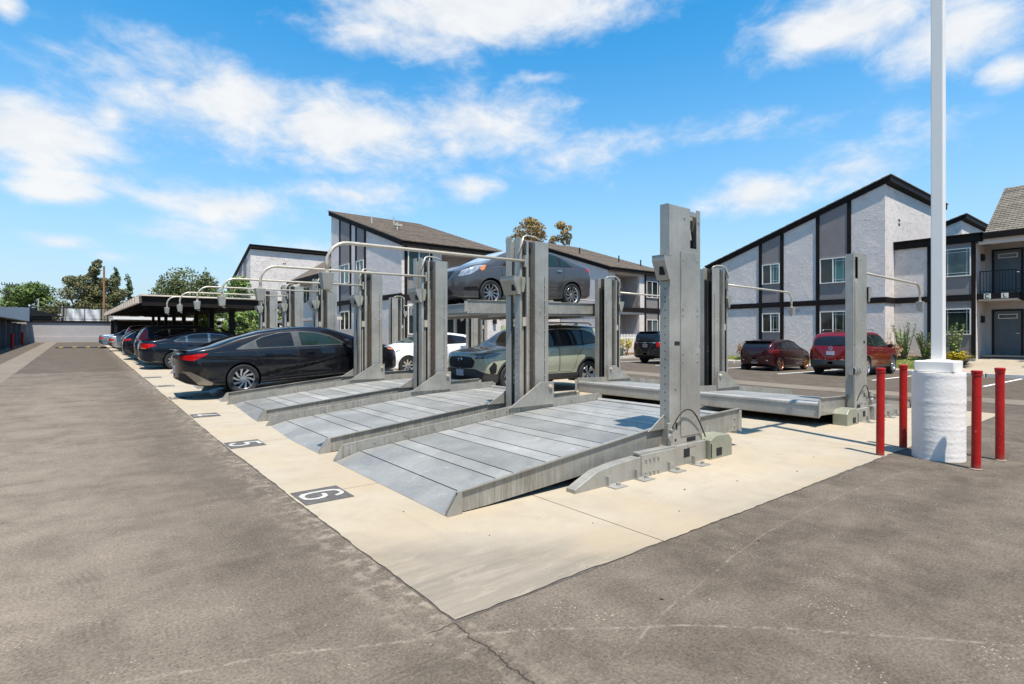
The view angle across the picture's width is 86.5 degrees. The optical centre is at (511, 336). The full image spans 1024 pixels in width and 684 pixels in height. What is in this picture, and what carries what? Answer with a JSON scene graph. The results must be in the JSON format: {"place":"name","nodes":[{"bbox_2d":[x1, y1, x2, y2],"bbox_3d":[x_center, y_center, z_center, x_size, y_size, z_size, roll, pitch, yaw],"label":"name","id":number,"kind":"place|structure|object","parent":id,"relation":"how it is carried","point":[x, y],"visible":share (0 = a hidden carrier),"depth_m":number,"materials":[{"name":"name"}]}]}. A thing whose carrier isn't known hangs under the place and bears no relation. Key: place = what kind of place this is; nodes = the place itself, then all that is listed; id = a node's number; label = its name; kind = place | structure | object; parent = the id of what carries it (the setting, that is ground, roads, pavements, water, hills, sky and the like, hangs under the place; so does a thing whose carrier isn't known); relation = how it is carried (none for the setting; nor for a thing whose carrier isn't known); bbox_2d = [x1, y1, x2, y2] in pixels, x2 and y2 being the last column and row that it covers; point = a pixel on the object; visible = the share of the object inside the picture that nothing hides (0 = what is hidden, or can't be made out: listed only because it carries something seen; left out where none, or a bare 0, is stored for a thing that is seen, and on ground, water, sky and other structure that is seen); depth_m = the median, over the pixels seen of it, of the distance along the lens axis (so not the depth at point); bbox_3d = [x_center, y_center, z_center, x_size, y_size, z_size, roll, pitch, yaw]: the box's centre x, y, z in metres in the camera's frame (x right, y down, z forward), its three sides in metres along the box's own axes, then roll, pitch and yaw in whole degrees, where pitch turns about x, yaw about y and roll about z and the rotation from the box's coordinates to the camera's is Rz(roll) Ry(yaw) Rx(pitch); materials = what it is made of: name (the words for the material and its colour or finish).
{"place":"outdoors","nodes":[
{"label":"outdoors","id":0,"kind":"place"},
{"bbox_2d":[1,306,62,321],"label":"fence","id":1,"kind":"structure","parent":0,"point":[41,314],"depth_m":53.60,"materials":[{"name":"black metal"}]},
{"bbox_2d":[0,342,1023,683],"bbox_3d":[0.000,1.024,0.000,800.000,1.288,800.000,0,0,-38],"label":"ground","id":2,"kind":"structure","parent":0,"point":[150,532],"depth_m":3.33,"materials":[{"name":"grey asphalt"}]},
{"bbox_2d":[0,307,29,347],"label":"garage row","id":3,"kind":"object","parent":2,"relation":"on","point":[9,316],"visible":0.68,"depth_m":39.98,"materials":[{"name":"paint"}]},
{"bbox_2d":[0,342,56,383],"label":"concrete gutter","id":4,"kind":"object","parent":2,"relation":"on","point":[9,368],"visible":0.96,"depth_m":23.99,"materials":[{"name":"beige concrete"}]},
{"bbox_2d":[0,281,59,319],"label":"tree","id":5,"kind":"object","parent":2,"relation":"on","point":[24,297],"visible":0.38,"depth_m":90.75,"materials":[{"name":"green plant"}]},
{"bbox_2d":[39,304,60,320],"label":"tree","id":6,"kind":"object","parent":2,"relation":"on","point":[48,310],"visible":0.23,"depth_m":87.86,"materials":[{"name":"green plant"}]},
{"bbox_2d":[12,320,109,341],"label":"end wall","id":7,"kind":"structure","parent":2,"relation":"on","point":[57,331],"depth_m":51.68,"materials":[{"name":"white paint"}]},
{"bbox_2d":[31,304,108,320],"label":"iron fence","id":8,"kind":"object","parent":7,"relation":"on","point":[83,308],"visible":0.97,"depth_m":51.97,"materials":[{"name":"black metal"}]},
{"bbox_2d":[67,309,99,320],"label":"tarpaulin","id":9,"kind":"object","parent":8,"relation":"attached to","point":[75,315],"visible":0.77,"depth_m":54.08,"materials":[{"name":"white fabric"}]},
{"bbox_2d":[53,275,105,320],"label":"tree","id":10,"kind":"object","parent":2,"relation":"on","point":[81,296],"visible":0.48,"depth_m":85.23,"materials":[{"name":"green plant"}]},
{"bbox_2d":[85,259,106,303],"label":"tree","id":11,"kind":"object","parent":2,"relation":"on","point":[94,271],"visible":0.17,"depth_m":91.72,"materials":[{"name":"green plant"}]},
{"bbox_2d":[61,308,138,320],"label":"board fence","id":12,"kind":"object","parent":2,"relation":"on","point":[102,316],"visible":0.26,"depth_m":58.00,"materials":[{"name":"grey wood"}]},
{"bbox_2d":[90,277,128,315],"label":"tree","id":13,"kind":"object","parent":2,"relation":"on","point":[113,299],"visible":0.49,"depth_m":87.52,"materials":[{"name":"green plant"}]},
{"bbox_2d":[122,274,133,302],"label":"tree","id":14,"kind":"object","parent":2,"relation":"on","point":[129,288],"visible":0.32,"depth_m":91.93,"materials":[{"name":"green plant"}]},
{"bbox_2d":[144,275,167,316],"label":"tree","id":15,"kind":"object","parent":2,"relation":"on","point":[159,283],"visible":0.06,"depth_m":83.82,"materials":[{"name":"green plant"}]},
{"bbox_2d":[110,317,227,333],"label":"wall","id":16,"kind":"structure","parent":2,"relation":"on","point":[118,324],"depth_m":53.93,"materials":[{"name":"white paint"}]},
{"bbox_2d":[161,273,189,317],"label":"tree","id":17,"kind":"object","parent":2,"relation":"on","point":[177,293],"visible":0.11,"depth_m":79.35,"materials":[{"name":"green plant"}]},
{"bbox_2d":[148,266,226,317],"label":"tree","id":18,"kind":"object","parent":2,"relation":"on","point":[183,282],"visible":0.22,"depth_m":79.78,"materials":[{"name":"green plant"}]},
{"bbox_2d":[189,267,220,317],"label":"tree","id":19,"kind":"object","parent":2,"relation":"on","point":[207,282],"visible":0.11,"depth_m":79.47,"materials":[{"name":"green plant"}]},
{"bbox_2d":[192,313,220,331],"bbox_3d":[-20.816,-0.520,37.044,1.832,2.970,1.738,0,0,-38],"label":"tree","id":20,"kind":"object","parent":2,"relation":"on","point":[204,318],"visible":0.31,"depth_m":36.75,"materials":[{"name":"green plant"}]},
{"bbox_2d":[206,281,226,318],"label":"tree","id":21,"kind":"object","parent":2,"relation":"on","point":[212,290],"visible":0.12,"depth_m":77.68,"materials":[{"name":"green plant"}]},
{"bbox_2d":[221,275,254,325],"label":"tree","id":22,"kind":"object","parent":2,"relation":"on","point":[240,283],"visible":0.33,"depth_m":43.53,"materials":[{"name":"green plant"}]},
{"bbox_2d":[229,244,330,329],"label":"apartment building","id":23,"kind":"structure","parent":2,"relation":"on","point":[256,261],"depth_m":51.89,"materials":[{"name":"paint"}]},
{"bbox_2d":[287,258,330,326],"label":"apartment building","id":24,"kind":"structure","parent":2,"relation":"on","point":[308,275],"depth_m":39.33,"materials":[{"name":"paint"}]},
{"bbox_2d":[327,210,501,339],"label":"apartment building","id":25,"kind":"structure","parent":2,"relation":"on","point":[362,229],"depth_m":30.45,"materials":[{"name":"paint"}]},
{"bbox_2d":[340,263,348,283],"bbox_3d":[-10.081,-3.740,32.746,0.070,1.160,1.450,0,0,-38],"label":"window","id":26,"kind":"structure","parent":25,"relation":"in","point":[344,277],"depth_m":32.72,"materials":[{"name":"glass"}]},
{"bbox_2d":[340,311,348,328],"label":"window","id":27,"kind":"structure","parent":25,"relation":"in","point":[344,323],"depth_m":32.72,"materials":[{"name":"white plastic"}]},
{"bbox_2d":[408,306,412,333],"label":"window","id":28,"kind":"structure","parent":25,"relation":"in","point":[410,318],"depth_m":27.31,"materials":[{"name":"white plastic"}]},
{"bbox_2d":[408,251,429,274],"bbox_3d":[-4.713,-3.675,27.584,1.240,1.350,0.070,0,0,-38],"label":"window","id":29,"kind":"structure","parent":25,"relation":"in","point":[412,255],"depth_m":27.37,"materials":[{"name":"glass"}]},
{"bbox_2d":[457,319,465,334],"bbox_3d":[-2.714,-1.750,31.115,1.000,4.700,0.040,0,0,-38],"label":"door","id":30,"kind":"structure","parent":25,"relation":"in","point":[461,325],"depth_m":30.96,"materials":[{"name":"black metal"}]},
{"bbox_2d":[505,216,547,242],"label":"tree","id":31,"kind":"object","parent":2,"relation":"on","point":[537,228],"visible":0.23,"depth_m":65.14,"materials":[{"name":"green plant"}]},
{"bbox_2d":[105,345,994,619],"bbox_3d":[-12.384,1.121,28.404,12.825,0.843,55.088,0,0,-38],"label":"concrete pad","id":32,"kind":"object","parent":2,"relation":"on","point":[464,563],"visible":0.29,"depth_m":4.83,"materials":[{"name":"beige concrete"}]},
{"bbox_2d":[98,329,126,347],"bbox_3d":[-27.855,0.145,40.447,4.612,1.399,2.029,0,0,-38],"label":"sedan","id":33,"kind":"object","parent":32,"relation":"on","point":[103,339],"visible":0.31,"depth_m":38.66,"materials":[{"name":"paint"}]},
{"bbox_2d":[108,336,121,348],"bbox_3d":[-23.854,0.240,35.962,4.612,1.399,2.029,0,0,-38],"label":"silver sedan","id":34,"kind":"object","parent":32,"relation":"on","point":[114,341],"visible":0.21,"depth_m":34.12,"materials":[{"name":"paint"}]},
{"bbox_2d":[122,330,139,356],"bbox_3d":[-16.939,0.376,27.406,4.402,1.480,2.135,0,0,-38],"label":"dark hatchback","id":35,"kind":"object","parent":32,"relation":"on","point":[128,341],"visible":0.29,"depth_m":25.62,"materials":[{"name":"black paint"}]},
{"bbox_2d":[134,325,218,355],"bbox_3d":[-13.995,0.347,24.126,4.562,1.679,2.126,0,0,-38],"label":"dark suv","id":36,"kind":"object","parent":32,"relation":"on","point":[151,332],"visible":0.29,"depth_m":22.72,"materials":[{"name":"black paint"}]},
{"bbox_2d":[137,331,231,368],"bbox_3d":[-12.146,0.504,21.954,4.882,1.457,2.136,0,0,-38],"label":"navy sedan","id":37,"kind":"object","parent":32,"relation":"on","point":[156,351],"visible":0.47,"depth_m":20.36,"materials":[{"name":"paint"}]},
{"bbox_2d":[104,294,281,334],"bbox_3d":[-21.929,-0.415,34.566,5.470,3.289,34.580,0,0,-38],"label":"carport","id":38,"kind":"object","parent":32,"relation":"on","point":[150,305],"visible":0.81,"depth_m":23.66,"materials":[{"name":"metal"}]},
{"bbox_2d":[189,412,220,417],"bbox_3d":[-5.601,1.436,9.928,0.445,0.008,0.470,0,0,-38],"label":"bay number","id":39,"kind":"object","parent":32,"relation":"on","point":[204,415],"visible":1,"depth_m":9.89,"materials":[{"name":"grey paint"}]},
{"bbox_2d":[164,288,277,329],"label":"lift post","id":40,"kind":"object","parent":32,"relation":"on","point":[267,311],"visible":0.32,"depth_m":20.61,"materials":[{"name":"metal"}]},
{"bbox_2d":[222,311,248,333],"bbox_3d":[-18.562,-0.506,36.985,1.649,2.991,1.807,0,0,11],"label":"tree","id":41,"kind":"object","parent":32,"relation":"on","point":[240,316],"visible":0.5,"depth_m":36.69,"materials":[{"name":"green plant"}]},
{"bbox_2d":[176,284,302,326],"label":"lift post","id":42,"kind":"object","parent":32,"relation":"on","point":[290,306],"visible":0.34,"depth_m":18.18,"materials":[{"name":"metal"}]},
{"bbox_2d":[224,439,265,448],"bbox_3d":[-3.694,1.484,7.522,0.445,0.007,0.470,0,0,-38],"label":"bay number","id":43,"kind":"object","parent":32,"relation":"on","point":[245,443],"visible":1,"depth_m":7.52,"materials":[{"name":"grey paint"}]},
{"bbox_2d":[241,310,257,331],"bbox_3d":[-17.493,-0.488,37.107,1.694,2.989,1.770,0,0,37],"label":"tree","id":44,"kind":"object","parent":32,"relation":"on","point":[251,320],"visible":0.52,"depth_m":36.63,"materials":[{"name":"green plant"}]},
{"bbox_2d":[193,279,336,330],"bbox_3d":[-6.574,-0.168,14.981,3.879,3.089,0.406,0,0,-39],"label":"lift post","id":45,"kind":"object","parent":32,"relation":"on","point":[322,304],"visible":0.33,"depth_m":15.78,"materials":[{"name":"metal"}]},
{"bbox_2d":[217,268,381,376],"bbox_3d":[-4.668,-0.118,12.575,3.879,3.089,0.406,0,0,-39],"label":"lift post","id":46,"kind":"object","parent":32,"relation":"on","point":[365,299],"visible":0.73,"depth_m":13.37,"materials":[{"name":"metal"}]},
{"bbox_2d":[201,369,412,401],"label":"lift platform","id":47,"kind":"structure","parent":32,"relation":"on","point":[220,394],"depth_m":13.16,"materials":[{"name":"metal"}]},
{"bbox_2d":[170,326,395,391],"bbox_3d":[-5.585,0.481,13.897,5.263,1.474,2.188,-4,3,-38],"label":"black sedan","id":48,"kind":"object","parent":47,"relation":"on","point":[245,360],"visible":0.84,"depth_m":12.73,"materials":[{"name":"paint"}]},
{"bbox_2d":[290,485,353,504],"bbox_3d":[-1.787,1.486,5.117,0.445,0.004,0.470,0,0,-38],"label":"bay number","id":49,"kind":"object","parent":32,"relation":"on","point":[318,495],"visible":1,"depth_m":5.11,"materials":[{"name":"grey paint"}]},
{"bbox_2d":[254,256,446,389],"bbox_3d":[-2.761,-0.069,10.169,3.879,3.089,0.406,0,0,-39],"label":"lift post","id":50,"kind":"object","parent":32,"relation":"on","point":[427,292],"visible":0.73,"depth_m":10.97,"materials":[{"name":"metal"}]},
{"bbox_2d":[227,364,480,421],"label":"lift platform","id":51,"kind":"structure","parent":32,"relation":"on","point":[373,380],"depth_m":11.54,"materials":[{"name":"metal"}]},
{"bbox_2d":[266,371,579,453],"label":"lift platform","id":52,"kind":"structure","parent":32,"relation":"on","point":[437,397],"depth_m":8.97,"materials":[{"name":"metal"}]},
{"bbox_2d":[389,296,462,344],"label":"lift post","id":53,"kind":"object","parent":32,"relation":"on","point":[397,313],"visible":0.55,"depth_m":23.93,"materials":[{"name":"metal"}]},
{"bbox_2d":[388,333,465,369],"bbox_3d":[-2.997,0.578,20.082,4.549,1.468,2.059,0,0,-38],"label":"white hatchback","id":54,"kind":"object","parent":32,"relation":"on","point":[403,348],"visible":0.22,"depth_m":18.90,"materials":[{"name":"paint"}]},
{"bbox_2d":[318,235,547,406],"bbox_3d":[-0.854,-0.044,7.763,3.879,3.089,0.406,0,0,-39],"label":"lift post","id":55,"kind":"object","parent":32,"relation":"on","point":[524,283],"visible":0.71,"depth_m":8.56,"materials":[{"name":"grey metal"}]},
{"bbox_2d":[466,318,548,347],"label":"lift post","id":56,"kind":"object","parent":32,"relation":"on","point":[475,331],"visible":0.26,"depth_m":19.10,"materials":[{"name":"metal"}]},
{"bbox_2d":[448,322,594,386],"bbox_3d":[0.507,0.493,14.884,4.614,1.780,2.175,0,0,-38],"label":"green suv","id":57,"kind":"object","parent":32,"relation":"on","point":[571,352],"visible":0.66,"depth_m":14.28,"materials":[{"name":"green paint"}]},
{"bbox_2d":[333,381,741,517],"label":"lift platform","id":58,"kind":"structure","parent":32,"relation":"on","point":[538,436],"depth_m":6.30,"materials":[{"name":"metal"}]},
{"bbox_2d":[113,352,993,622],"bbox_3d":[-12.381,1.127,28.412,12.835,0.843,55.098,0,0,-38],"label":"pad joint","id":59,"kind":"object","parent":32,"relation":"on","point":[492,607],"visible":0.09,"depth_m":3.83,"materials":[{"name":"grey concrete"}]},
{"bbox_2d":[575,365,659,400],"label":"lift platform","id":60,"kind":"structure","parent":32,"relation":"on","point":[617,381],"depth_m":12.97,"materials":[{"name":"metal"}]},
{"bbox_2d":[595,276,659,376],"bbox_3d":[3.685,-0.046,15.277,3.879,3.089,0.406,0,0,-38],"label":"lift post","id":61,"kind":"object","parent":32,"relation":"on","point":[609,305],"visible":0.69,"depth_m":14.29,"materials":[{"name":"metal"}]},
{"bbox_2d":[566,203,731,493],"bbox_3d":[1.656,-0.015,6.049,2.790,3.030,0.383,0,0,-38],"label":"lift post","id":62,"kind":"object","parent":32,"relation":"on","point":[676,266],"visible":1,"depth_m":6.31,"materials":[{"name":"grey metal"}]},
{"bbox_2d":[700,265,794,406],"bbox_3d":[5.592,-0.021,12.871,3.879,3.089,0.406,0,0,-38],"label":"lift post","id":63,"kind":"object","parent":32,"relation":"on","point":[715,301],"visible":0.7,"depth_m":11.89,"materials":[{"name":"grey metal"}]},
{"bbox_2d":[700,371,910,417],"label":"lift platform","id":64,"kind":"structure","parent":32,"relation":"on","point":[727,391],"depth_m":10.13,"materials":[{"name":"metal"}]},
{"bbox_2d":[833,251,924,425],"bbox_3d":[7.285,0.009,10.687,4.534,3.030,0.660,0,0,-38],"label":"lift post","id":65,"kind":"object","parent":32,"relation":"on","point":[857,409],"visible":0.88,"depth_m":9.65,"materials":[{"name":"grey metal"}]},
{"bbox_2d":[874,368,885,456],"bbox_3d":[4.624,0.972,6.827,0.142,1.156,0.137,1,0,0],"label":"bollard","id":66,"kind":"object","parent":32,"relation":"on","point":[880,411],"visible":0.95,"depth_m":6.79,"materials":[{"name":"red metal"}]},
{"bbox_2d":[898,364,907,448],"bbox_3d":[5.263,0.967,7.327,0.124,1.176,0.146,-1,1,-34],"label":"bollard","id":67,"kind":"object","parent":32,"relation":"on","point":[903,368],"visible":0.96,"depth_m":7.29,"materials":[{"name":"red metal"}]},
{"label":"lift post","id":68,"kind":"object","parent":32,"relation":"on","visible":0},
{"bbox_2d":[409,299,594,319],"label":"lift platform","id":69,"kind":"structure","parent":68,"relation":"attached to","point":[486,309],"depth_m":13.26,"materials":[{"name":"metal"}]},
{"bbox_2d":[447,251,590,304],"bbox_3d":[0.069,-1.515,14.473,4.629,1.507,2.066,-2,1,-38],"label":"gray sedan","id":70,"kind":"object","parent":69,"relation":"on","point":[479,279],"visible":0.56,"depth_m":13.23,"materials":[{"name":"grey paint"}]},
{"bbox_2d":[548,221,572,245],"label":"tree","id":71,"kind":"object","parent":2,"relation":"on","point":[561,225],"visible":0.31,"depth_m":67.78,"materials":[{"name":"green plant"}]},
{"bbox_2d":[523,240,659,351],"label":"apartment building","id":72,"kind":"structure","parent":2,"relation":"on","point":[638,313],"depth_m":40.11,"materials":[{"name":"paint"}]},
{"bbox_2d":[646,281,657,297],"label":"window","id":73,"kind":"structure","parent":72,"relation":"in","point":[651,286],"depth_m":40.45,"materials":[{"name":"white plastic"}]},
{"bbox_2d":[646,320,657,330],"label":"window","id":74,"kind":"structure","parent":72,"relation":"in","point":[651,325],"depth_m":40.46,"materials":[{"name":"white glass"}]},
{"bbox_2d":[623,352,633,355],"bbox_3d":[5.662,1.099,36.324,34.000,0.404,2.100,0,0,-38],"label":"planting bed","id":75,"kind":"object","parent":2,"relation":"on","point":[629,353],"visible":0.02,"depth_m":37.82,"materials":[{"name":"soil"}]},
{"bbox_2d":[620,338,632,355],"bbox_3d":[7.632,0.694,36.615,1.017,1.227,0.760,0,0,19],"label":"flower bush","id":76,"kind":"object","parent":75,"relation":"on","point":[626,346],"visible":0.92,"depth_m":36.55,"materials":[{"name":"yellow plant"}]},
{"bbox_2d":[634,331,659,362],"bbox_3d":[9.049,0.569,30.587,5.018,1.789,2.272,0,0,-38],"label":"black suv","id":77,"kind":"object","parent":2,"relation":"on","point":[646,346],"visible":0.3,"depth_m":29.04,"materials":[{"name":"paint"}]},
{"bbox_2d":[740,339,809,370],"bbox_3d":[12.620,0.849,26.016,4.099,1.430,1.775,0,0,-38],"label":"maroon hatchback","id":78,"kind":"object","parent":2,"relation":"on","point":[777,354],"visible":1,"depth_m":24.89,"materials":[{"name":"paint"}]},
{"bbox_2d":[622,370,1023,404],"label":"concrete gutter","id":79,"kind":"object","parent":2,"relation":"on","point":[992,400],"visible":0.37,"depth_m":16.68,"materials":[{"name":"beige concrete"}]},
{"bbox_2d":[704,174,948,361],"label":"apartment building","id":80,"kind":"structure","parent":2,"relation":"on","point":[801,261],"depth_m":29.29,"materials":[{"name":"paint"}]},
{"bbox_2d":[762,263,779,284],"bbox_3d":[14.808,-3.565,31.132,0.070,1.130,1.000,0,0,-38],"label":"window","id":81,"kind":"structure","parent":80,"relation":"in","point":[770,272],"depth_m":31.12,"materials":[{"name":"glass"}]},
{"bbox_2d":[762,313,779,331],"bbox_3d":[14.808,-0.780,31.132,0.070,1.080,1.000,0,0,-38],"label":"window","id":82,"kind":"structure","parent":80,"relation":"in","point":[770,321],"depth_m":31.12,"materials":[{"name":"glass"}]},
{"bbox_2d":[820,257,844,283],"bbox_3d":[16.845,-3.460,28.561,0.070,1.320,1.280,0,0,-38],"label":"window","id":83,"kind":"structure","parent":80,"relation":"in","point":[832,270],"depth_m":28.56,"materials":[{"name":"glass"}]},
{"bbox_2d":[820,311,844,332],"bbox_3d":[16.845,-0.660,28.561,0.070,1.320,1.280,0,0,-38],"label":"window","id":84,"kind":"structure","parent":80,"relation":"in","point":[835,320],"depth_m":28.56,"materials":[{"name":"glass"}]},
{"bbox_2d":[654,358,1023,378],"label":"kerb","id":85,"kind":"structure","parent":2,"relation":"on","point":[969,374],"depth_m":22.63,"materials":[{"name":"concrete"}]},
{"bbox_2d":[810,329,896,375],"bbox_3d":[15.007,0.654,23.825,5.119,1.916,2.265,0,0,-38],"label":"red suv","id":86,"kind":"object","parent":2,"relation":"on","point":[827,350],"visible":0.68,"depth_m":22.66,"materials":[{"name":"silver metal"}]},
{"bbox_2d":[911,0,966,462],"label":"light pole","id":87,"kind":"object","parent":2,"relation":"on","point":[938,405],"visible":1,"depth_m":6.66,"materials":[{"name":"white metal"}]},
{"bbox_2d":[893,185,1023,365],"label":"apartment wing","id":88,"kind":"structure","parent":2,"relation":"on","point":[985,286],"depth_m":25.62,"materials":[{"name":"white paint"}]},
{"bbox_2d":[946,247,970,276],"bbox_3d":[20.758,-3.465,25.722,0.070,1.310,1.470,0,0,-38],"label":"window","id":89,"kind":"structure","parent":88,"relation":"in","point":[958,261],"depth_m":25.51,"materials":[{"name":"glass"}]},
{"bbox_2d":[946,308,970,334],"bbox_3d":[20.758,-0.690,25.722,0.070,1.220,1.470,0,0,-38],"label":"window","id":90,"kind":"structure","parent":88,"relation":"in","point":[960,316],"depth_m":25.49,"materials":[{"name":"glass"}]},
{"bbox_2d":[994,311,1020,354],"bbox_3d":[23.227,-0.170,25.504,0.109,2.039,0.938,0,0,-38],"label":"door","id":91,"kind":"structure","parent":88,"relation":"in","point":[1007,324],"depth_m":25.52,"materials":[{"name":"grey paint"}]},
{"bbox_2d":[994,249,1020,292],"bbox_3d":[23.227,-3.019,25.504,0.109,2.039,0.938,0,0,-38],"label":"door","id":92,"kind":"structure","parent":88,"relation":"in","point":[1007,259],"depth_m":25.52,"materials":[{"name":"grey paint"}]},
{"bbox_2d":[946,213,987,235],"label":"apartment building","id":93,"kind":"structure","parent":2,"relation":"on","point":[966,223],"depth_m":35.88,"materials":[{"name":"paint"}]},
{"bbox_2d":[967,370,982,469],"bbox_3d":[5.239,0.967,6.144,0.133,1.166,0.149,1,0,11],"label":"bollard","id":94,"kind":"object","parent":2,"relation":"on","point":[976,406],"visible":0.95,"depth_m":6.11,"materials":[{"name":"red metal"}]},
{"bbox_2d":[994,367,1005,460],"bbox_3d":[5.937,0.968,6.612,0.122,1.177,0.139,0,0,23],"label":"bollard","id":95,"kind":"object","parent":2,"relation":"on","point":[1000,414],"visible":0.94,"depth_m":6.58,"materials":[{"name":"red metal"}]},
{"bbox_2d":[0,0,1023,320],"label":"sky","id":96,"kind":"structure","parent":0,"point":[145,139],"materials":[{"name":"blue"}]},
{"bbox_2d":[728,356,963,368],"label":"lawn","id":97,"kind":"structure","parent":0,"point":[909,358],"depth_m":26.33,"materials":[{"name":"green plant"}]},
{"bbox_2d":[891,321,915,358],"bbox_3d":[19.050,0.166,26.608,0.884,1.848,1.138,0,0,9],"label":"shrub","id":98,"kind":"object","parent":97,"relation":"on","point":[905,347],"visible":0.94,"depth_m":26.47,"materials":[{"name":"green plant"}]},
{"bbox_2d":[913,331,930,358],"bbox_3d":[19.727,0.408,25.927,0.835,1.388,0.990,0,0,-38],"label":"shrub","id":99,"kind":"object","parent":97,"relation":"on","point":[924,352],"visible":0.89,"depth_m":25.86,"materials":[{"name":"green plant"}]},
{"bbox_2d":[946,322,965,353],"bbox_3d":[20.346,0.256,24.867,0.730,1.797,0.820,0,0,27],"label":"shrub","id":100,"kind":"object","parent":97,"relation":"on","point":[952,344],"visible":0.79,"depth_m":24.85,"materials":[{"name":"green plant"}]},
{"bbox_2d":[946,351,974,360],"bbox_3d":[20.164,0.948,24.804,1.817,0.598,1.791,0,0,14],"label":"grass clump","id":101,"kind":"object","parent":97,"relation":"on","point":[954,356],"visible":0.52,"depth_m":24.50,"materials":[{"name":"yellow plant"}]},
{"bbox_2d":[963,354,1023,373],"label":"garden path","id":102,"kind":"structure","parent":0,"point":[1009,364],"depth_m":24.13,"materials":[{"name":"concrete"}]},
{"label":"courtyard","id":103,"kind":"structure","parent":0,"visible":0},
{"bbox_2d":[337,328,388,344],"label":"garden wall","id":104,"kind":"structure","parent":103,"relation":"on","point":[385,336],"depth_m":26.60,"materials":[{"name":"paint"}]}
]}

